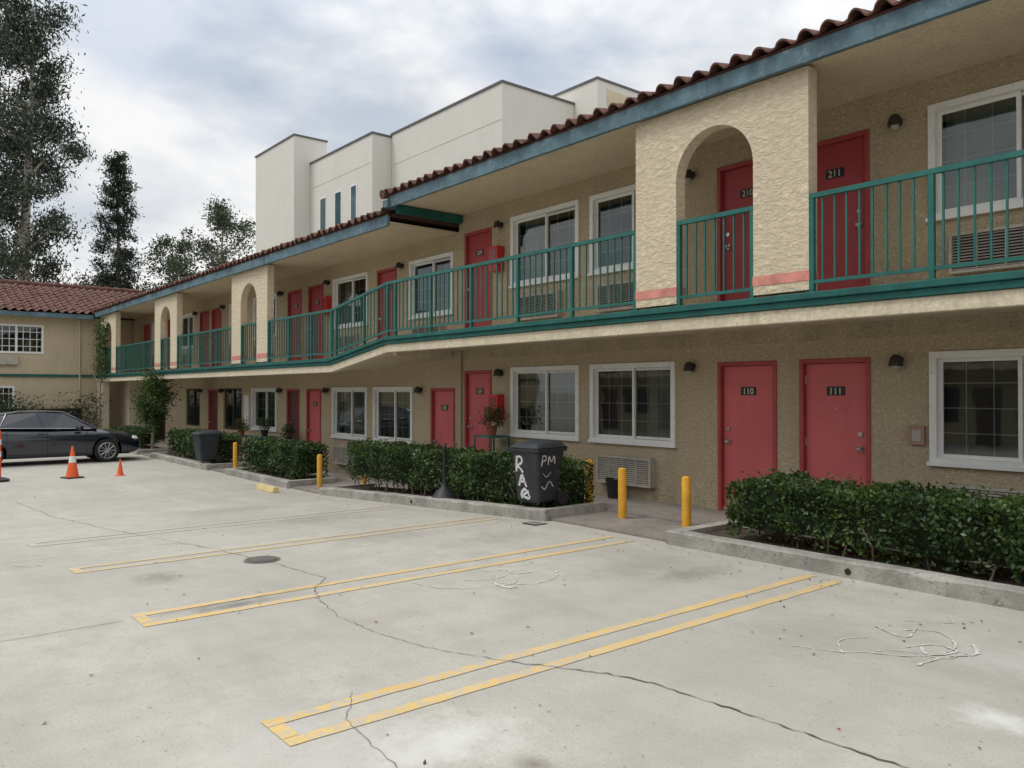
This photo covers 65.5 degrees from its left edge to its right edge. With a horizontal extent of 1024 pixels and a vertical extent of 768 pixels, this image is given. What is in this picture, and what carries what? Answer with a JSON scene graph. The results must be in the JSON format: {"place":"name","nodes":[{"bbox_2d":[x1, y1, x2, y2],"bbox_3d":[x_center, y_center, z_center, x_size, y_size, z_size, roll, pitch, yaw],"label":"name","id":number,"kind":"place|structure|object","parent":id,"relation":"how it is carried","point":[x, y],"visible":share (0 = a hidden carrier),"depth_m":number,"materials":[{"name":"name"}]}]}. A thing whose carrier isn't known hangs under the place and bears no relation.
{"place":"outdoors","nodes":[
{"label":"outdoors","id":0,"kind":"place"},
{"bbox_2d":[202,313,207,366],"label":"door slab","id":1,"kind":"structure","parent":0,"point":[205,322],"depth_m":27.35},
{"bbox_2d":[211,391,216,429],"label":"door slab","id":2,"kind":"structure","parent":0,"point":[214,410],"depth_m":26.61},
{"bbox_2d":[214,310,219,365],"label":"door slab","id":3,"kind":"structure","parent":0,"point":[216,319],"depth_m":26.51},
{"bbox_2d":[395,205,462,223],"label":"roof end beam","id":4,"kind":"structure","parent":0,"point":[427,214],"depth_m":15.13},
{"bbox_2d":[0,0,876,292],"label":"sky","id":5,"kind":"structure","parent":0,"point":[193,91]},
{"bbox_2d":[0,438,1023,767],"bbox_3d":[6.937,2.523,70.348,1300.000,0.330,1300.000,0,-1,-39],"label":"ground","id":6,"kind":"structure","parent":0,"point":[156,696],"depth_m":5.22,"materials":[{"name":"concrete"}]},
{"bbox_2d":[0,0,76,278],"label":"eucalyptus tree","id":7,"kind":"object","parent":6,"relation":"on","point":[7,164],"visible":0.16,"depth_m":54.62,"materials":[{"name":"green plant"}]},
{"bbox_2d":[0,0,98,283],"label":"eucalyptus tree","id":8,"kind":"object","parent":6,"relation":"on","point":[26,39],"visible":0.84,"depth_m":51.35,"materials":[{"name":"green plant"}]},
{"bbox_2d":[0,382,113,428],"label":"bush","id":9,"kind":"object","parent":6,"relation":"on","point":[77,412],"visible":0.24,"depth_m":31.75,"materials":[{"name":"green plant"}]},
{"bbox_2d":[0,410,139,461],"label":"parked car","id":10,"kind":"object","parent":6,"relation":"on","point":[26,434],"visible":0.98,"depth_m":21.93,"materials":[{"name":"paint"}]},
{"bbox_2d":[0,279,141,428],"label":"motel wing","id":11,"kind":"structure","parent":6,"relation":"on","point":[46,333],"depth_m":32.83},
{"bbox_2d":[0,323,43,408],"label":"window frames","id":12,"kind":"structure","parent":11,"relation":"in","point":[16,331],"depth_m":31.71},
{"bbox_2d":[60,446,83,478],"bbox_3d":[-10.192,1.811,18.474,0.370,0.740,0.370,0,-1,33],"label":"traffic cone","id":13,"kind":"object","parent":6,"relation":"on","point":[72,471],"visible":1,"depth_m":18.40,"materials":[{"name":"orange plastic"}]},
{"bbox_2d":[53,266,140,289],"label":"tree","id":14,"kind":"object","parent":6,"relation":"on","point":[85,281],"visible":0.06,"depth_m":64.95,"materials":[{"name":"green plant"}]},
{"bbox_2d":[88,312,110,427],"bbox_3d":[-16.503,-0.299,31.998,0.838,5.168,2.335,0,-1,-39],"label":"climbing plant","id":15,"kind":"object","parent":6,"relation":"on","point":[101,358],"visible":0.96,"depth_m":31.90,"materials":[{"name":"green plant"}]},
{"bbox_2d":[86,148,149,288],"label":"pine tree","id":16,"kind":"object","parent":6,"relation":"on","point":[117,165],"visible":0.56,"depth_m":59.61,"materials":[{"name":"green plant"}]},
{"bbox_2d":[97,380,143,428],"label":"end pier","id":17,"kind":"structure","parent":6,"relation":"on","point":[126,413],"depth_m":32.79,"materials":[{"name":"paint"}]},
{"bbox_2d":[129,444,171,454],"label":"planter kerb","id":18,"kind":"structure","parent":6,"relation":"on","point":[146,449],"depth_m":25.74,"materials":[{"name":"concrete"}]},
{"bbox_2d":[110,424,159,447],"bbox_3d":[-13.510,1.852,28.413,0.806,0.738,3.971,0,-1,-39],"label":"hedge","id":19,"kind":"object","parent":18,"relation":"on","point":[144,437],"visible":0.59,"depth_m":27.12,"materials":[{"name":"green plant"}]},
{"bbox_2d":[125,366,181,448],"bbox_3d":[-11.722,0.747,25.990,1.618,2.957,1.630,0,-1,34],"label":"tree","id":20,"kind":"object","parent":6,"relation":"on","point":[152,400],"visible":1,"depth_m":25.86,"materials":[{"name":"green plant"}]},
{"bbox_2d":[124,233,198,291],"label":"tree","id":21,"kind":"object","parent":6,"relation":"on","point":[182,247],"visible":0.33,"depth_m":64.08,"materials":[{"name":"green plant"}]},
{"bbox_2d":[150,452,249,469],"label":"planter kerb","id":22,"kind":"structure","parent":6,"relation":"on","point":[185,461],"depth_m":21.70,"materials":[{"name":"concrete"}]},
{"bbox_2d":[165,427,243,463],"bbox_3d":[-8.825,1.724,22.656,0.855,0.883,4.426,0,-1,-39],"label":"hedge","id":23,"kind":"object","parent":22,"relation":"on","point":[181,441],"visible":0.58,"depth_m":22.45,"materials":[{"name":"green plant"}]},
{"bbox_2d":[191,430,222,462],"bbox_3d":[-7.980,1.634,20.860,0.654,0.838,0.590,0,-1,-39],"label":"trash bin","id":24,"kind":"object","parent":22,"relation":"on","point":[206,443],"visible":1,"depth_m":20.67,"materials":[{"name":"plastic"}]},
{"bbox_2d":[161,193,255,281],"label":"tree","id":25,"kind":"object","parent":6,"relation":"on","point":[223,222],"visible":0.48,"depth_m":60.82,"materials":[{"name":"green plant"}]},
{"bbox_2d":[26,505,399,546],"bbox_3d":[-3.769,1.935,11.118,5.140,0.019,0.406,0,-1,-39],"label":"parking line","id":26,"kind":"object","parent":6,"relation":"on","point":[32,544],"visible":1,"depth_m":10.70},
{"bbox_2d":[244,555,279,563],"bbox_3d":[-2.480,1.738,7.909,0.350,0.016,0.350,0,-1,-39],"label":"manhole cover","id":27,"kind":"object","parent":6,"relation":"on","point":[260,559],"visible":1,"depth_m":7.86,"materials":[{"name":"metal"}]},
{"bbox_2d":[225,467,335,487],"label":"planter kerb","id":28,"kind":"structure","parent":6,"relation":"on","point":[258,475],"depth_m":17.55,"materials":[{"name":"concrete"}]},
{"bbox_2d":[242,436,328,479],"bbox_3d":[-5.270,1.669,18.295,0.879,0.906,3.068,0,-1,-39],"label":"hedge","id":29,"kind":"object","parent":28,"relation":"on","point":[286,456],"visible":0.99,"depth_m":17.58,"materials":[{"name":"green plant"}]},
{"bbox_2d":[68,516,498,572],"bbox_3d":[-2.225,1.802,9.237,5.140,0.018,0.376,0,-1,-39],"label":"parking line","id":30,"kind":"object","parent":6,"relation":"on","point":[76,570],"visible":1,"depth_m":8.78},
{"bbox_2d":[131,536,630,626],"bbox_3d":[-0.740,1.739,7.428,5.140,0.001,0.396,0,-1,-39],"label":"parking line","id":31,"kind":"object","parent":6,"relation":"on","point":[146,620],"visible":1,"depth_m":6.85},
{"bbox_2d":[256,79,638,252],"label":"walls","id":32,"kind":"structure","parent":6,"relation":"on","point":[289,177],"depth_m":38.28,"materials":[{"name":"white paint"}]},
{"bbox_2d":[320,183,356,228],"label":"window frames","id":33,"kind":"structure","parent":32,"relation":"attached to","point":[341,203],"depth_m":40.48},
{"bbox_2d":[320,185,355,229],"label":"window glass","id":34,"kind":"object","parent":33,"relation":"in","point":[337,209],"visible":0.48,"depth_m":40.78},
{"bbox_2d":[255,76,640,164],"bbox_3d":[-0.104,-12.023,41.234,16.100,2.850,27.800,0,-1,-39],"label":"coping","id":35,"kind":"object","parent":32,"relation":"on","point":[484,89],"visible":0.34,"depth_m":35.02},
{"bbox_2d":[607,89,627,105],"bbox_3d":[4.553,-12.215,34.378,1.300,0.700,0.030,0,-1,-39],"label":"panel","id":36,"kind":"object","parent":32,"relation":"attached to","point":[614,97],"visible":0.71,"depth_m":34.24,"materials":[{"name":"paint"}]},
{"bbox_2d":[4,501,907,767],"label":"crack","id":37,"kind":"object","parent":6,"relation":"on","point":[533,664],"visible":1,"depth_m":4.56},
{"bbox_2d":[319,483,605,521],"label":"planter kerb","id":38,"kind":"structure","parent":6,"relation":"on","point":[470,505],"depth_m":11.94,"materials":[{"name":"concrete"}]},
{"bbox_2d":[432,445,456,498],"bbox_3d":[-1.061,1.382,12.505,0.396,0.840,0.400,0,-1,-39],"label":"cigarette receptacle","id":39,"kind":"object","parent":38,"relation":"on","point":[443,491],"visible":0.95,"depth_m":12.45,"materials":[{"name":"black plastic"}]},
{"bbox_2d":[346,438,594,507],"bbox_3d":[-1.060,1.517,13.250,0.810,1.040,6.111,0,-1,-39],"label":"hedge","id":40,"kind":"object","parent":38,"relation":"on","point":[486,474],"visible":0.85,"depth_m":12.80,"materials":[{"name":"green plant"}]},
{"bbox_2d":[509,439,567,504],"bbox_3d":[0.369,1.201,10.799,0.540,0.868,0.644,-1,-1,45],"label":"trash bin","id":41,"kind":"object","parent":38,"relation":"on","point":[537,465],"visible":1,"depth_m":10.62,"materials":[{"name":"plastic"}]},
{"bbox_2d":[261,574,840,745],"bbox_3d":[0.830,1.720,5.515,5.140,0.001,0.366,0,-1,-39],"label":"parking line","id":42,"kind":"object","parent":6,"relation":"on","point":[284,730],"visible":1,"depth_m":4.76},
{"bbox_2d":[185,115,947,453],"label":"window frames","id":43,"kind":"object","parent":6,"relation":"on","point":[557,235],"visible":0.05,"depth_m":15.37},
{"bbox_2d":[134,51,1023,509],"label":"walls","id":44,"kind":"structure","parent":6,"relation":"on","point":[900,401],"depth_m":11.15,"materials":[{"name":"paint"}]},
{"bbox_2d":[100,222,456,318],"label":"roof soffit","id":45,"kind":"structure","parent":44,"relation":"attached to","point":[393,236],"depth_m":18.46,"materials":[{"name":"paint"}]},
{"bbox_2d":[286,389,299,441],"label":"door","id":46,"kind":"structure","parent":44,"relation":"attached to","point":[288,421],"depth_m":21.93,"materials":[{"name":"paint"}]},
{"bbox_2d":[290,391,297,439],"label":"door slab","id":47,"kind":"structure","parent":46,"relation":"attached to","point":[293,406],"depth_m":21.73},
{"bbox_2d":[287,289,301,360],"bbox_3d":[-5.874,-1.516,21.662,0.160,2.055,0.880,0,-1,-39],"label":"door","id":48,"kind":"structure","parent":44,"relation":"attached to","point":[289,293],"depth_m":21.93,"materials":[{"name":"paint"}]},
{"bbox_2d":[290,292,299,360],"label":"door slab","id":49,"kind":"structure","parent":48,"relation":"attached to","point":[295,298],"depth_m":21.71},
{"bbox_2d":[306,389,320,441],"bbox_3d":[-5.116,1.143,20.712,0.160,2.030,0.850,0,-1,-39],"label":"door","id":50,"kind":"structure","parent":44,"relation":"attached to","point":[307,411],"depth_m":20.98,"materials":[{"name":"paint"}]},
{"bbox_2d":[309,391,319,447],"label":"door slab","id":51,"kind":"structure","parent":50,"relation":"attached to","point":[314,426],"depth_m":20.77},
{"bbox_2d":[308,284,323,358],"bbox_3d":[-5.049,-1.526,20.657,0.160,2.055,0.880,0,-1,-39],"label":"door frame","id":52,"kind":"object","parent":44,"relation":"attached to","point":[309,295],"depth_m":20.93,"materials":[{"name":"paint"}]},
{"bbox_2d":[311,287,321,358],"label":"door slab","id":53,"kind":"structure","parent":52,"relation":"attached to","point":[316,293],"depth_m":20.68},
{"bbox_2d":[333,445,351,465],"bbox_3d":[-4.010,1.723,19.189,0.131,0.430,1.100,0,-1,-39],"label":"air conditioner","id":54,"kind":"object","parent":44,"relation":"attached to","point":[340,455],"visible":0.59,"depth_m":19.29,"materials":[{"name":"metal"}]},
{"bbox_2d":[334,334,358,353],"bbox_3d":[-4.000,-0.957,19.204,0.131,0.430,1.050,0,-1,-39],"label":"air conditioner","id":55,"kind":"object","parent":44,"relation":"attached to","point":[349,348],"visible":0.51,"depth_m":19.12,"materials":[{"name":"metal"}]},
{"bbox_2d":[377,267,396,338],"bbox_3d":[-2.775,-1.553,17.886,0.160,2.055,0.850,0,-1,-39],"label":"door frame","id":56,"kind":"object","parent":44,"relation":"attached to","point":[380,272],"depth_m":18.16,"materials":[{"name":"paint"}]},
{"bbox_2d":[381,271,394,337],"bbox_3d":[-2.750,-1.531,17.906,0.045,1.981,0.732,0,-1,-39],"label":"door slab","id":57,"kind":"structure","parent":56,"relation":"attached to","point":[388,276],"depth_m":17.91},
{"bbox_2d":[430,388,454,446],"bbox_3d":[-1.370,1.098,16.148,0.160,2.030,0.860,0,-1,-39],"label":"door","id":58,"kind":"structure","parent":44,"relation":"attached to","point":[432,416],"depth_m":16.41,"materials":[{"name":"paint"}]},
{"bbox_2d":[435,391,452,448],"bbox_3d":[-1.345,1.120,16.168,0.045,1.956,0.742,0,-1,-39],"label":"door slab","id":59,"kind":"structure","parent":58,"relation":"attached to","point":[444,430],"depth_m":16.17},
{"bbox_2d":[389,213,523,231],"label":"roof deck","id":60,"kind":"structure","parent":44,"relation":"on","point":[417,221],"depth_m":15.46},
{"bbox_2d":[94,215,389,317],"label":"roof fascia","id":61,"kind":"structure","parent":60,"relation":"attached to","point":[358,230],"depth_m":19.04,"materials":[{"name":"paint"}]},
{"bbox_2d":[94,213,391,312],"bbox_3d":[-9.830,-3.066,24.020,0.085,0.039,23.840,0,-1,-39],"label":"eave board","id":62,"kind":"object","parent":61,"relation":"on","point":[266,254],"visible":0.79,"depth_m":18.71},
{"bbox_2d":[92,207,394,311],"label":"roof tiles","id":63,"kind":"object","parent":60,"relation":"on","point":[367,216],"visible":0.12,"depth_m":19.00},
{"bbox_2d":[459,352,461,447],"bbox_3d":[-1.013,0.577,15.592,0.048,2.410,0.048,0,-1,-39],"label":"conduit","id":64,"kind":"object","parent":44,"relation":"attached to","point":[460,369],"visible":0.66,"depth_m":15.57,"materials":[{"name":"metal"}]},
{"bbox_2d":[464,227,491,327],"bbox_3d":[-0.618,-1.908,15.261,0.160,2.055,0.850,0,-1,-39],"label":"door frame","id":65,"kind":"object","parent":44,"relation":"attached to","point":[466,247],"depth_m":15.52,"materials":[{"name":"paint"}]},
{"bbox_2d":[469,232,488,326],"bbox_3d":[-0.593,-1.886,15.281,0.045,1.981,0.732,0,-1,-39],"label":"door slab","id":66,"kind":"structure","parent":65,"relation":"attached to","point":[478,242],"depth_m":15.26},
{"bbox_2d":[464,370,491,450],"bbox_3d":[-0.618,0.759,15.235,0.160,2.030,0.850,0,-1,-39],"label":"door","id":67,"kind":"structure","parent":44,"relation":"attached to","point":[467,426],"depth_m":15.50,"materials":[{"name":"paint"}]},
{"bbox_2d":[469,373,488,452],"bbox_3d":[-0.593,0.781,15.255,0.045,1.956,0.732,0,-1,-39],"label":"door slab","id":68,"kind":"structure","parent":67,"relation":"attached to","point":[478,381],"depth_m":15.29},
{"bbox_2d":[488,245,503,272],"bbox_3d":[-0.289,-2.297,14.662,0.176,0.460,0.260,0,-1,-39],"label":"extinguisher cabinet","id":69,"kind":"object","parent":44,"relation":"attached to","point":[496,252],"visible":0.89,"depth_m":14.57,"materials":[{"name":"red metal"}]},
{"bbox_2d":[488,394,503,419],"bbox_3d":[-0.289,0.423,14.635,0.176,0.460,0.260,0,-1,-39],"label":"extinguisher cabinet","id":70,"kind":"object","parent":44,"relation":"attached to","point":[494,400],"visible":0.57,"depth_m":14.56,"materials":[{"name":"red metal"}]},
{"bbox_2d":[515,291,562,320],"bbox_3d":[0.450,-1.340,13.784,0.131,0.430,1.100,0,-1,-39],"label":"air conditioner","id":71,"kind":"object","parent":44,"relation":"attached to","point":[538,306],"visible":0.71,"depth_m":13.70,"materials":[{"name":"metal"}]},
{"bbox_2d":[151,80,1023,471],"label":"window frames","id":72,"kind":"structure","parent":44,"relation":"attached to","point":[937,360],"depth_m":12.46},
{"bbox_2d":[187,195,1017,457],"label":"dark curtains","id":73,"kind":"object","parent":44,"relation":"attached to","point":[981,421],"visible":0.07,"depth_m":12.56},
{"bbox_2d":[596,280,632,312],"bbox_3d":[1.731,-1.356,12.223,0.131,0.430,1.100,0,-1,-39],"label":"air conditioner","id":74,"kind":"object","parent":44,"relation":"attached to","point":[617,296],"visible":0.45,"depth_m":12.34,"materials":[{"name":"metal"}]},
{"bbox_2d":[596,454,655,487],"bbox_3d":[1.731,1.324,12.196,0.131,0.430,1.100,0,-1,-39],"label":"air conditioner","id":75,"kind":"object","parent":44,"relation":"attached to","point":[641,471],"visible":0.84,"depth_m":12.06,"materials":[{"name":"metal"}]},
{"bbox_2d":[274,96,1023,440],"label":"curtains","id":76,"kind":"object","parent":44,"relation":"attached to","point":[658,380],"visible":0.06,"depth_m":8.81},
{"bbox_2d":[340,307,1023,371],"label":"deck slab","id":77,"kind":"structure","parent":44,"relation":"attached to","point":[389,362],"depth_m":11.40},
{"bbox_2d":[101,312,120,373],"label":"arch wall","id":78,"kind":"structure","parent":77,"relation":"on","point":[113,320],"depth_m":31.08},
{"bbox_2d":[155,293,182,369],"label":"arch wall","id":79,"kind":"structure","parent":77,"relation":"on","point":[173,303],"depth_m":25.43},
{"bbox_2d":[231,265,273,363],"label":"arch wall","id":80,"kind":"structure","parent":77,"relation":"on","point":[260,279],"depth_m":19.94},
{"bbox_2d":[393,350,451,356],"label":"deck end beam","id":81,"kind":"structure","parent":77,"relation":"attached to","point":[435,353],"depth_m":15.53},
{"bbox_2d":[95,270,1023,377],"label":"deck trim","id":82,"kind":"structure","parent":77,"relation":"attached to","point":[973,283],"depth_m":9.34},
{"bbox_2d":[97,149,1023,374],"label":"balcony railing","id":83,"kind":"object","parent":77,"relation":"on","point":[143,347],"visible":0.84,"depth_m":11.08,"materials":[{"name":"metal"}]},
{"bbox_2d":[97,288,1023,381],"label":"deck edge band","id":84,"kind":"object","parent":77,"relation":"attached to","point":[995,299],"visible":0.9,"depth_m":9.41,"materials":[{"name":"paint"}]},
{"bbox_2d":[636,65,817,308],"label":"arch wall","id":85,"kind":"structure","parent":77,"relation":"on","point":[773,120],"depth_m":8.84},
{"bbox_2d":[635,270,817,299],"bbox_3d":[2.414,-1.131,9.326,0.183,0.105,2.412,0,-1,-39],"label":"arch stripe","id":86,"kind":"object","parent":85,"relation":"attached to","point":[762,280],"visible":0.79,"depth_m":8.77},
{"bbox_2d":[401,0,1023,215],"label":"roof soffit","id":87,"kind":"structure","parent":44,"relation":"attached to","point":[991,30],"depth_m":8.81,"materials":[{"name":"paint"}]},
{"bbox_2d":[717,360,776,509],"bbox_3d":[3.156,0.714,10.635,0.160,2.030,0.910,0,-1,-39],"label":"door","id":88,"kind":"structure","parent":44,"relation":"attached to","point":[720,395],"depth_m":10.91,"materials":[{"name":"paint"}]},
{"bbox_2d":[724,365,772,507],"bbox_3d":[3.181,0.736,10.656,0.045,1.956,0.792,0,-1,-39],"label":"door slab","id":89,"kind":"structure","parent":88,"relation":"attached to","point":[749,434],"depth_m":10.66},
{"bbox_2d":[717,159,776,301],"bbox_3d":[3.156,-1.953,10.661,0.160,2.055,0.910,0,-1,-39],"label":"door","id":90,"kind":"structure","parent":44,"relation":"attached to","point":[720,170],"depth_m":10.95,"materials":[{"name":"paint"}]},
{"bbox_2d":[723,165,766,300],"bbox_3d":[3.181,-1.931,10.682,0.045,1.981,0.792,0,-1,-39],"label":"door slab","id":91,"kind":"structure","parent":90,"relation":"attached to","point":[735,181],"depth_m":10.80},
{"bbox_2d":[799,357,870,487],"bbox_3d":[3.936,0.705,9.684,0.160,2.030,0.910,0,-1,-39],"label":"door","id":92,"kind":"structure","parent":44,"relation":"attached to","point":[802,417],"depth_m":9.72,"materials":[{"name":"paint"}]},
{"bbox_2d":[806,363,865,487],"bbox_3d":[3.961,0.727,9.705,0.045,1.956,0.792,0,-1,-39],"label":"door slab","id":93,"kind":"structure","parent":92,"relation":"attached to","point":[834,440],"depth_m":9.69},
{"bbox_2d":[802,129,869,292],"bbox_3d":[3.936,-1.963,9.711,0.160,2.055,0.910,0,-1,-39],"label":"door","id":94,"kind":"structure","parent":44,"relation":"attached to","point":[865,133],"depth_m":9.35,"materials":[{"name":"paint"}]},
{"bbox_2d":[817,137,864,290],"bbox_3d":[3.961,-1.940,9.731,0.045,1.981,0.792,0,-1,-39],"label":"door slab","id":95,"kind":"structure","parent":94,"relation":"attached to","point":[849,156],"depth_m":9.66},
{"bbox_2d":[887,114,902,130],"bbox_3d":[4.341,-2.962,9.024,0.178,0.180,0.156,0,-1,-39],"label":"wall lamp","id":96,"kind":"object","parent":44,"relation":"attached to","point":[895,121],"visible":1,"depth_m":8.97,"materials":[{"name":"brown metal"}]},
{"bbox_2d":[888,355,903,370],"bbox_3d":[4.341,-0.242,8.997,0.178,0.180,0.156,0,-1,-39],"label":"wall lamp","id":97,"kind":"object","parent":44,"relation":"attached to","point":[896,362],"visible":1,"depth_m":8.95,"materials":[{"name":"brown metal"}]},
{"bbox_2d":[909,426,925,444],"bbox_3d":[4.514,0.572,8.873,0.058,0.210,0.160,0,-1,-39],"label":"electrical box","id":98,"kind":"object","parent":44,"relation":"attached to","point":[917,435],"visible":1,"depth_m":8.84,"materials":[{"name":"paint"}]},
{"bbox_2d":[949,223,1023,274],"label":"air conditioner","id":99,"kind":"object","parent":44,"relation":"attached to","point":[1016,245],"visible":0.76,"depth_m":8.27,"materials":[{"name":"metal"}]},
{"bbox_2d":[950,484,1023,500],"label":"air conditioner","id":100,"kind":"object","parent":44,"relation":"attached to","point":[1000,491],"visible":0.19,"depth_m":8.23,"materials":[{"name":"metal"}]},
{"bbox_2d":[412,561,980,664],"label":"chalk marks","id":101,"kind":"object","parent":6,"relation":"on","point":[976,649],"visible":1,"depth_m":5.25},
{"bbox_2d":[666,520,1023,610],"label":"planter kerb","id":102,"kind":"structure","parent":6,"relation":"on","point":[1005,590],"depth_m":7.29,"materials":[{"name":"concrete"}]},
{"bbox_2d":[723,465,1023,582],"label":"hedge","id":103,"kind":"object","parent":102,"relation":"on","point":[940,522],"visible":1,"depth_m":7.30,"materials":[{"name":"green plant"}]},
{"bbox_2d":[140,441,1023,569],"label":"sidewalk","id":104,"kind":"structure","parent":0,"point":[652,520],"depth_m":10.50,"materials":[{"name":"concrete"}]},
{"bbox_2d":[253,417,276,437],"bbox_3d":[-6.673,1.493,21.521,0.480,1.345,0.569,0,-1,-39],"label":"plant stand","id":105,"kind":"object","parent":104,"relation":"on","point":[264,432],"visible":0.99,"depth_m":21.47,"materials":[{"name":"plant"}]},
{"bbox_2d":[473,404,509,451],"bbox_3d":[-0.328,1.054,14.218,0.664,1.419,0.673,0,-1,-39],"label":"plant stand","id":106,"kind":"object","parent":104,"relation":"on","point":[491,431],"visible":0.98,"depth_m":14.26,"materials":[{"name":"plant"}]},
{"bbox_2d":[605,477,617,498],"bbox_3d":[1.559,1.594,12.195,0.276,0.300,0.280,0,-1,-39],"label":"plant pot","id":107,"kind":"object","parent":104,"relation":"on","point":[612,486],"visible":0.69,"depth_m":12.10,"materials":[{"name":"black plastic"}]},
{"bbox_2d":[618,468,626,518],"bbox_3d":[1.435,1.419,10.361,0.112,0.664,0.112,0,-1,-39],"label":"bollard","id":108,"kind":"object","parent":104,"relation":"on","point":[622,493],"visible":1,"depth_m":10.31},
{"bbox_2d":[682,476,690,526],"bbox_3d":[2.123,1.433,9.696,0.112,0.624,0.112,0,-1,-39],"label":"bollard","id":109,"kind":"object","parent":104,"relation":"on","point":[686,501],"visible":0.93,"depth_m":9.65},
{"bbox_3d":[7.340,-4.170,10.171,9.000,1.349,19.350,0,-1,-39],"label":"roof deck","id":110,"kind":"object","parent":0,"visible":0},
{"bbox_2d":[384,0,911,193],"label":"roof tiles","id":111,"kind":"object","parent":110,"relation":"on","point":[854,15],"visible":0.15,"depth_m":9.58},
{"bbox_2d":[388,0,990,206],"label":"roof fascia","id":112,"kind":"structure","parent":110,"relation":"attached to","point":[896,21],"depth_m":9.05,"materials":[{"name":"paint"}]},
{"bbox_2d":[390,0,921,195],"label":"eave board","id":113,"kind":"object","parent":112,"relation":"on","point":[738,66],"visible":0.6,"depth_m":9.42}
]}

